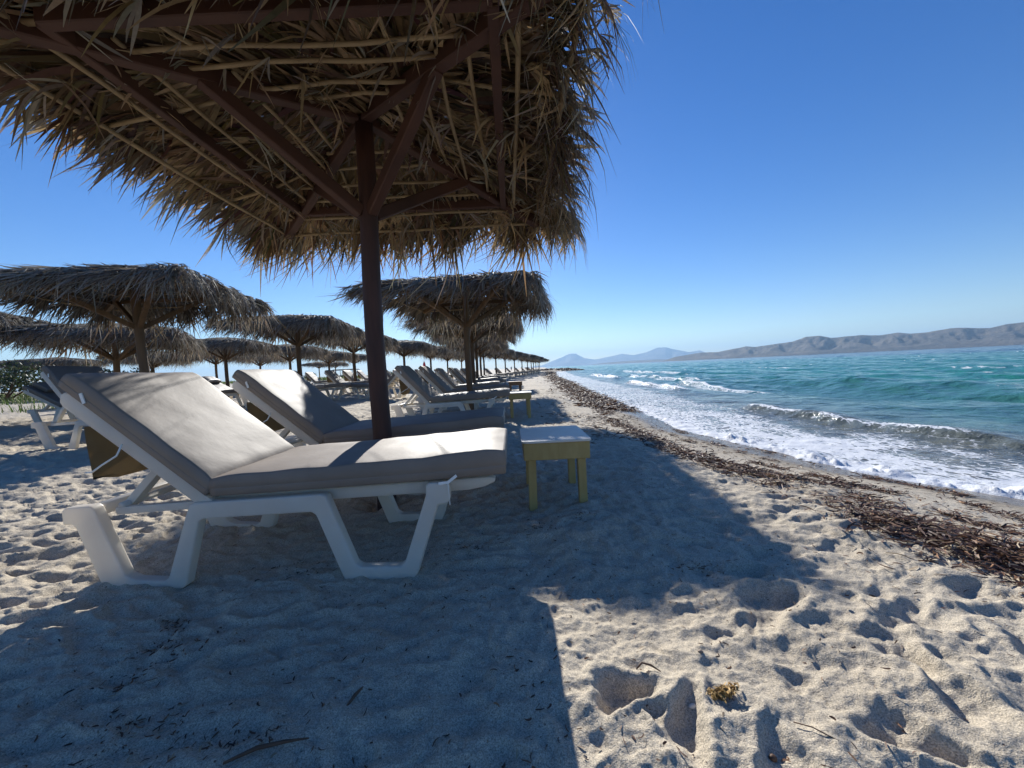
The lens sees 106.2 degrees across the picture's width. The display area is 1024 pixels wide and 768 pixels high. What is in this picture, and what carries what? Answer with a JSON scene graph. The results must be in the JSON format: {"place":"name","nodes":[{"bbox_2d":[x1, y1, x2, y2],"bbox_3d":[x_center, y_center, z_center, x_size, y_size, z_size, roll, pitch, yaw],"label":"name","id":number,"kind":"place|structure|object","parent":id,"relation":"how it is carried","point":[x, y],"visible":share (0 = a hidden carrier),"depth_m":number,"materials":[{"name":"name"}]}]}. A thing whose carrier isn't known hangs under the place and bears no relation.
{"place":"outdoors","nodes":[
{"label":"outdoors","id":0,"kind":"place"},
{"bbox_2d":[0,367,1023,767],"bbox_3d":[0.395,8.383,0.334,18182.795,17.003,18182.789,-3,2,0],"label":"sand beach","id":1,"kind":"structure","parent":0,"point":[930,691],"depth_m":1.31,"materials":[{"name":"beige sand"}]},
{"bbox_2d":[0,359,41,388],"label":"bush","id":2,"kind":"object","parent":1,"relation":"on","point":[15,369],"visible":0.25,"depth_m":21.98,"materials":[{"name":"green plant"}]},
{"bbox_2d":[0,361,50,399],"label":"bush","id":3,"kind":"object","parent":1,"relation":"on","point":[14,380],"visible":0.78,"depth_m":18.42,"materials":[{"name":"green plant"}]},
{"bbox_2d":[0,359,53,394],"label":"thatched parasol","id":4,"kind":"object","parent":1,"relation":"on","point":[3,366],"visible":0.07,"depth_m":24.22,"materials":[{"name":"brown wicker"}]},
{"bbox_2d":[0,311,79,367],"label":"thatched parasol","id":5,"kind":"object","parent":1,"relation":"on","point":[9,320],"visible":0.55,"depth_m":8.16,"materials":[{"name":"plant"}]},
{"bbox_2d":[22,382,75,421],"bbox_3d":[-8.591,0.377,7.897,2.015,0.938,0.684,-3,2,-1],"label":"sun lounger","id":6,"kind":"object","parent":1,"relation":"on","point":[44,392],"visible":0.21,"depth_m":7.58,"materials":[{"name":"white plastic"}]},
{"bbox_2d":[1,357,111,368],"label":"thatched parasol","id":7,"kind":"object","parent":1,"relation":"on","point":[70,362],"visible":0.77,"depth_m":22.93,"materials":[{"name":"brown wicker"}]},
{"bbox_2d":[31,366,104,449],"bbox_3d":[-5.215,0.275,5.278,1.960,1.114,0.684,-3,2,-2],"label":"sun lounger","id":8,"kind":"object","parent":1,"relation":"on","point":[51,376],"visible":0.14,"depth_m":4.96,"materials":[{"name":"white plastic"}]},
{"bbox_2d":[37,364,153,381],"bbox_3d":[-22.004,-0.156,20.656,4.709,1.903,2.274,-5,3,-44],"label":"bush","id":9,"kind":"object","parent":1,"relation":"on","point":[109,370],"visible":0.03,"depth_m":20.85,"materials":[{"name":"green plant"}]},
{"bbox_2d":[0,322,212,371],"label":"thatched parasol","id":10,"kind":"object","parent":1,"relation":"on","point":[109,347],"visible":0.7,"depth_m":8.93,"materials":[{"name":"plant"}]},
{"bbox_2d":[0,260,281,372],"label":"thatched parasol","id":11,"kind":"object","parent":1,"relation":"on","point":[138,300],"visible":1,"depth_m":6.40,"materials":[{"name":"wicker"}]},
{"bbox_2d":[93,352,199,372],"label":"thatched parasol","id":12,"kind":"object","parent":1,"relation":"on","point":[157,361],"visible":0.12,"depth_m":21.82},
{"bbox_2d":[103,360,193,372],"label":"thatched parasol","id":13,"kind":"object","parent":1,"relation":"on","point":[124,364],"visible":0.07,"depth_m":25.93,"materials":[{"name":"brown wicker"}]},
{"bbox_2d":[0,375,367,413],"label":"dune grass","id":14,"kind":"structure","parent":1,"relation":"on","point":[23,398],"depth_m":16.47,"materials":[{"name":"green plant"}]},
{"bbox_2d":[164,352,258,378],"bbox_3d":[-17.365,-0.487,22.564,3.802,3.168,3.992,-3,2,-14],"label":"thatched parasol","id":15,"kind":"object","parent":1,"relation":"on","point":[215,361],"visible":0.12,"depth_m":22.43,"materials":[{"name":"brown wicker"}]},
{"bbox_2d":[150,337,284,396],"bbox_3d":[-11.807,-0.339,15.881,3.802,3.169,3.992,-3,2,-11],"label":"thatched parasol","id":16,"kind":"object","parent":1,"relation":"on","point":[225,348],"visible":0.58,"depth_m":15.68,"materials":[{"name":"plant"}]},
{"bbox_2d":[202,376,243,405],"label":"sun lounger","id":17,"kind":"object","parent":1,"relation":"on","point":[222,388],"visible":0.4,"depth_m":11.20,"materials":[{"name":"white fabric"}]},
{"bbox_2d":[229,356,294,368],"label":"thatched parasol","id":18,"kind":"object","parent":1,"relation":"on","point":[264,361],"visible":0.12,"depth_m":27.89,"materials":[{"name":"brown wicker"}]},
{"bbox_2d":[223,737,308,764],"bbox_3d":[-0.577,0.857,0.909,0.178,0.015,0.014,-3,2,-17],"label":"twig","id":19,"kind":"object","parent":1,"relation":"on","point":[261,746],"visible":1,"depth_m":0.91,"materials":[{"name":"brown wood"}]},
{"bbox_2d":[239,384,323,407],"bbox_3d":[-6.324,0.103,10.601,1.960,1.045,0.670,-3,2,0],"label":"sun lounger","id":20,"kind":"object","parent":1,"relation":"on","point":[245,400],"visible":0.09,"depth_m":10.29,"materials":[{"name":"white plastic"}]},
{"bbox_2d":[58,372,507,588],"bbox_3d":[-1.005,0.388,2.006,1.960,0.986,0.689,-3,2,0],"label":"sun lounger","id":21,"kind":"object","parent":1,"relation":"on","point":[215,455],"visible":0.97,"depth_m":1.71,"materials":[{"name":"white plastic"}]},
{"bbox_2d":[200,313,365,376],"bbox_3d":[-6.499,-0.487,11.691,3.802,3.169,3.992,-3,2,-7],"label":"thatched parasol","id":22,"kind":"object","parent":1,"relation":"on","point":[291,329],"visible":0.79,"depth_m":11.25,"materials":[{"name":"plant"}]},
{"bbox_2d":[243,344,331,369],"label":"thatched parasol","id":23,"kind":"object","parent":1,"relation":"on","point":[306,351],"visible":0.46,"depth_m":20.66,"materials":[{"name":"brown wicker"}]},
{"bbox_2d":[302,362,335,377],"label":"thatched parasol","id":24,"kind":"object","parent":1,"relation":"on","point":[319,365],"visible":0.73,"depth_m":50.78,"materials":[{"name":"brown wicker"}]},
{"bbox_2d":[295,371,351,399],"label":"sun lounger","id":25,"kind":"object","parent":1,"relation":"on","point":[328,387],"visible":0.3,"depth_m":12.25,"materials":[{"name":"white plastic"}]},
{"bbox_2d":[305,372,343,384],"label":"sun lounger","id":26,"kind":"object","parent":1,"relation":"on","point":[312,377],"visible":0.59,"depth_m":21.53,"materials":[{"name":"white fabric"}]},
{"bbox_2d":[294,350,361,369],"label":"thatched parasol","id":27,"kind":"object","parent":1,"relation":"on","point":[338,355],"visible":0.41,"depth_m":26.34,"materials":[{"name":"brown wicker"}]},
{"bbox_2d":[0,0,663,510],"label":"thatched parasol","id":28,"kind":"object","parent":1,"relation":"on","point":[296,130],"visible":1,"depth_m":2.19,"materials":[{"name":"wicker"}]},
{"bbox_2d":[325,362,349,371],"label":"thatched parasol","id":29,"kind":"object","parent":1,"relation":"on","point":[338,364],"visible":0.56,"depth_m":52.93,"materials":[{"name":"brown wicker"}]},
{"bbox_2d":[324,370,368,395],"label":"sun lounger","id":30,"kind":"object","parent":1,"relation":"on","point":[332,376],"visible":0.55,"depth_m":15.30,"materials":[{"name":"white plastic"}]},
{"bbox_2d":[327,353,366,365],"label":"thatched parasol","id":31,"kind":"object","parent":1,"relation":"on","point":[362,358],"visible":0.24,"depth_m":32.36,"materials":[{"name":"brown wicker"}]},
{"bbox_2d":[334,369,359,376],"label":"shade pergola","id":32,"kind":"object","parent":1,"relation":"on","point":[340,370],"visible":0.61,"depth_m":68.58,"materials":[{"name":"wood"}]},
{"bbox_2d":[302,331,401,391],"bbox_3d":[-6.841,-0.687,16.594,3.802,3.169,3.992,-3,2,-3],"label":"thatched parasol","id":33,"kind":"object","parent":1,"relation":"on","point":[391,342],"visible":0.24,"depth_m":16.55,"materials":[{"name":"plant"}]},
{"bbox_2d":[346,686,362,705],"bbox_3d":[-0.429,0.855,1.056,0.010,0.015,0.070,-2,3,24],"label":"twig","id":34,"kind":"object","parent":1,"relation":"on","point":[356,693],"visible":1,"depth_m":1.05,"materials":[{"name":"brown wood"}]},
{"bbox_2d":[356,371,367,380],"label":"sun lounger","id":35,"kind":"object","parent":1,"relation":"on","point":[361,374],"visible":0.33,"depth_m":25.72,"materials":[{"name":"white fabric"}]},
{"bbox_2d":[342,370,387,392],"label":"sun lounger","id":36,"kind":"object","parent":1,"relation":"on","point":[348,375],"visible":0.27,"depth_m":17.00,"materials":[{"name":"white fabric"}]},
{"bbox_2d":[232,369,504,495],"bbox_3d":[-1.037,0.331,3.089,1.960,0.986,0.689,-3,2,0],"label":"sun lounger","id":37,"kind":"object","parent":1,"relation":"on","point":[303,410],"visible":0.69,"depth_m":2.80,"materials":[{"name":"white plastic"}]},
{"bbox_2d":[346,373,405,398],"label":"sun lounger","id":38,"kind":"object","parent":1,"relation":"on","point":[393,379],"visible":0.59,"depth_m":12.89,"materials":[{"name":"white plastic"}]},
{"bbox_2d":[387,370,398,386],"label":"sun lounger","id":39,"kind":"object","parent":1,"relation":"on","point":[389,374],"visible":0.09,"depth_m":20.39,"materials":[{"name":"grey fabric"}]},
{"bbox_2d":[363,340,437,365],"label":"thatched parasol","id":40,"kind":"object","parent":1,"relation":"on","point":[408,347],"visible":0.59,"depth_m":21.13,"materials":[{"name":"brown wicker"}]},
{"bbox_2d":[402,346,455,369],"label":"thatched parasol","id":41,"kind":"object","parent":1,"relation":"on","point":[443,352],"visible":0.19,"depth_m":26.93,"materials":[{"name":"brown wicker"}]},
{"bbox_2d":[319,269,556,409],"bbox_3d":[-0.945,-0.476,7.928,3.997,3.205,4.228,-2,2,7],"label":"thatched parasol","id":42,"kind":"object","parent":1,"relation":"on","point":[495,296],"visible":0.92,"depth_m":7.61,"materials":[{"name":"wicker"}]},
{"bbox_2d":[425,353,464,374],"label":"thatched parasol","id":43,"kind":"object","parent":1,"relation":"on","point":[450,358],"visible":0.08,"depth_m":32.89,"materials":[{"name":"brown wicker"}]},
{"bbox_2d":[391,365,509,416],"bbox_3d":[-1.015,0.164,6.620,1.960,1.045,0.689,-3,2,0],"label":"sun lounger","id":44,"kind":"object","parent":1,"relation":"on","point":[430,397],"visible":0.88,"depth_m":6.31,"materials":[{"name":"white plastic"}]},
{"bbox_2d":[442,355,478,367],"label":"thatched parasol","id":45,"kind":"object","parent":1,"relation":"on","point":[460,360],"visible":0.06,"depth_m":38.86,"materials":[{"name":"brown wicker"}]},
{"bbox_2d":[394,313,529,382],"bbox_3d":[-1.351,-0.671,12.746,3.997,3.205,4.228,-3,2,1],"label":"thatched parasol","id":46,"kind":"object","parent":1,"relation":"on","point":[502,332],"visible":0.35,"depth_m":12.68,"materials":[{"name":"plant"}]},
{"bbox_2d":[415,366,508,413],"bbox_3d":[-1.039,0.092,8.299,1.960,1.045,0.689,-3,2,-1],"label":"sun lounger","id":47,"kind":"object","parent":1,"relation":"on","point":[434,380],"visible":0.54,"depth_m":7.98,"materials":[{"name":"white plastic"}]},
{"bbox_2d":[435,368,499,393],"bbox_3d":[-1.359,-0.003,11.698,1.960,1.045,0.689,-3,2,1],"label":"sun lounger","id":48,"kind":"object","parent":1,"relation":"on","point":[446,378],"visible":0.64,"depth_m":11.38,"materials":[{"name":"grey fabric"}]},
{"bbox_2d":[428,333,517,378],"bbox_3d":[-1.527,-0.840,17.410,3.997,3.205,4.228,-3,2,3],"label":"thatched parasol","id":49,"kind":"object","parent":1,"relation":"on","point":[476,349],"visible":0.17,"depth_m":16.27,"materials":[{"name":"wicker"}]},
{"bbox_2d":[448,367,503,388],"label":"sun lounger","id":50,"kind":"object","parent":1,"relation":"on","point":[456,375],"visible":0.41,"depth_m":13.02,"materials":[{"name":"white fabric"}]},
{"bbox_2d":[454,368,497,382],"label":"sun lounger","id":51,"kind":"object","parent":1,"relation":"on","point":[462,375],"visible":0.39,"depth_m":16.37,"materials":[{"name":"white fabric"}]},
{"bbox_2d":[445,341,509,376],"bbox_3d":[-1.917,-1.063,22.734,3.997,3.205,4.228,-3,2,-1],"label":"thatched parasol","id":52,"kind":"object","parent":1,"relation":"on","point":[504,348],"visible":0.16,"depth_m":22.55,"materials":[{"name":"brown wicker"}]},
{"bbox_2d":[459,368,500,383],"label":"sun lounger","id":53,"kind":"object","parent":1,"relation":"on","point":[462,371],"visible":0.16,"depth_m":18.05,"materials":[{"name":"white plastic"}]},
{"bbox_2d":[454,347,508,374],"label":"thatched parasol","id":54,"kind":"object","parent":1,"relation":"on","point":[484,356],"visible":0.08,"depth_m":26.23,"materials":[{"name":"brown wicker"}]},
{"bbox_2d":[474,349,515,373],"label":"thatched parasol","id":55,"kind":"object","parent":1,"relation":"on","point":[511,352],"visible":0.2,"depth_m":32.92,"materials":[{"name":"brown wicker"}]},
{"bbox_2d":[485,368,507,374],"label":"sun lounger","id":56,"kind":"object","parent":1,"relation":"on","point":[487,371],"visible":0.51,"depth_m":31.76,"materials":[{"name":"white plastic"}]},
{"bbox_2d":[494,369,513,377],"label":"sun lounger","id":57,"kind":"object","parent":1,"relation":"on","point":[505,374],"visible":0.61,"depth_m":36.77,"materials":[{"name":"white plastic"}]},
{"bbox_2d":[486,351,524,375],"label":"thatched parasol","id":58,"kind":"object","parent":1,"relation":"on","point":[518,353],"visible":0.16,"depth_m":36.40,"materials":[{"name":"brown wicker"}]},
{"bbox_2d":[2,408,1014,767],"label":"seaweed litter","id":59,"kind":"object","parent":1,"relation":"on","point":[228,744],"visible":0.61,"depth_m":1.10,"materials":[{"name":"brown plant"}]},
{"bbox_2d":[498,353,529,375],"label":"thatched parasol","id":60,"kind":"object","parent":1,"relation":"on","point":[526,355],"visible":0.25,"depth_m":42.90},
{"bbox_2d":[508,381,521,390],"bbox_3d":[0.109,0.197,12.118,0.430,0.572,0.560,-3,2,-3],"label":"side table","id":61,"kind":"object","parent":1,"relation":"on","point":[512,383],"visible":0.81,"depth_m":11.85,"materials":[{"name":"yellow wood"}]},
{"bbox_2d":[509,390,531,417],"bbox_3d":[0.150,0.428,7.173,0.430,0.572,0.560,-3,2,-1],"label":"side table","id":62,"kind":"object","parent":1,"relation":"on","point":[525,394],"visible":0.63,"depth_m":6.92,"materials":[{"name":"wood"}]},
{"bbox_2d":[508,354,537,374],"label":"thatched parasol","id":63,"kind":"object","parent":1,"relation":"on","point":[531,356],"visible":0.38,"depth_m":46.33,"materials":[{"name":"brown wicker"}]},
{"bbox_2d":[515,356,539,370],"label":"thatched parasol","id":64,"kind":"object","parent":1,"relation":"on","point":[538,358],"visible":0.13,"depth_m":52.90,"materials":[{"name":"brown wicker"}]},
{"bbox_2d":[524,356,543,369],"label":"thatched parasol","id":65,"kind":"object","parent":1,"relation":"on","point":[540,357],"visible":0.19,"depth_m":56.36,"materials":[{"name":"brown wicker"}]},
{"bbox_2d":[520,425,590,510],"bbox_3d":[0.284,0.617,2.627,0.430,0.572,0.560,-3,2,0],"label":"side table","id":66,"kind":"object","parent":1,"relation":"on","point":[570,443],"visible":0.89,"depth_m":2.38,"materials":[{"name":"wood"}]},
{"bbox_2d":[534,368,583,370],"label":"headland","id":67,"kind":"structure","parent":1,"relation":"on","point":[565,369],"depth_m":97.77,"materials":[{"name":"brown plant"}]},
{"bbox_2d":[636,661,660,671],"bbox_3d":[0.386,0.802,1.093,0.068,0.018,0.014,-2,2,10],"label":"twig","id":68,"kind":"object","parent":1,"relation":"on","point":[641,663],"visible":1,"depth_m":1.09,"materials":[{"name":"brown wood"}]},
{"bbox_2d":[689,703,695,708],"bbox_3d":[0.465,0.829,0.990,0.020,0.012,0.012,-3,2,0],"label":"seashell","id":69,"kind":"object","parent":1,"relation":"on","point":[692,705],"visible":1,"depth_m":0.99,"materials":[{"name":"white"}]},
{"bbox_2d":[700,682,739,702],"bbox_3d":[0.539,0.793,0.991,0.111,0.034,0.060,-3,2,0],"label":"dried sponge","id":70,"kind":"object","parent":1,"relation":"on","point":[722,692],"visible":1,"depth_m":0.99,"materials":[{"name":"yellow plant"}]},
{"bbox_2d":[768,754,776,761],"bbox_3d":[0.580,0.832,0.855,0.018,0.016,0.014,-3,2,0],"label":"pebble","id":71,"kind":"object","parent":1,"relation":"on","point":[772,757],"visible":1,"depth_m":0.85,"materials":[{"name":"stone"}]},
{"bbox_2d":[532,371,1023,600],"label":"seaweed","id":72,"kind":"object","parent":1,"relation":"on","point":[585,397],"visible":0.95,"depth_m":2.27,"materials":[{"name":"brown plant"}]},
{"bbox_2d":[793,721,838,740],"bbox_3d":[0.702,0.800,0.890,0.082,0.007,0.005,-1,3,38],"label":"twig","id":73,"kind":"object","parent":1,"relation":"on","point":[814,728],"visible":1,"depth_m":0.89,"materials":[{"name":"brown wood"}]},
{"bbox_2d":[0,0,1023,390],"label":"sky","id":74,"kind":"structure","parent":0,"point":[786,171],"materials":[{"name":"blue"}]},
{"bbox_2d":[529,347,702,367],"bbox_3d":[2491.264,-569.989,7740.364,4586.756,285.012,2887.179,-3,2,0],"label":"distant mountains","id":75,"kind":"structure","parent":0,"point":[653,354],"depth_m":7556.53,"materials":[{"name":"blue stone"}]},
{"bbox_2d":[593,359,667,364],"bbox_3d":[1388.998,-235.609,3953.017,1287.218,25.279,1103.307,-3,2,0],"label":"headland hills","id":76,"kind":"structure","parent":0,"point":[642,361],"depth_m":3816.69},
{"bbox_2d":[544,345,1023,499],"bbox_3d":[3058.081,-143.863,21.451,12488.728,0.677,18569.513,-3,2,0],"label":"sea","id":77,"kind":"structure","parent":0,"point":[950,417],"depth_m":8.89,"materials":[{"name":"liquid"}]},
{"bbox_2d":[662,322,1023,361],"bbox_3d":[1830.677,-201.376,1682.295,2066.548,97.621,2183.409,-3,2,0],"label":"island hills","id":78,"kind":"structure","parent":0,"point":[1007,334],"depth_m":1723.63,"materials":[{"name":"grey stone"}]}
]}

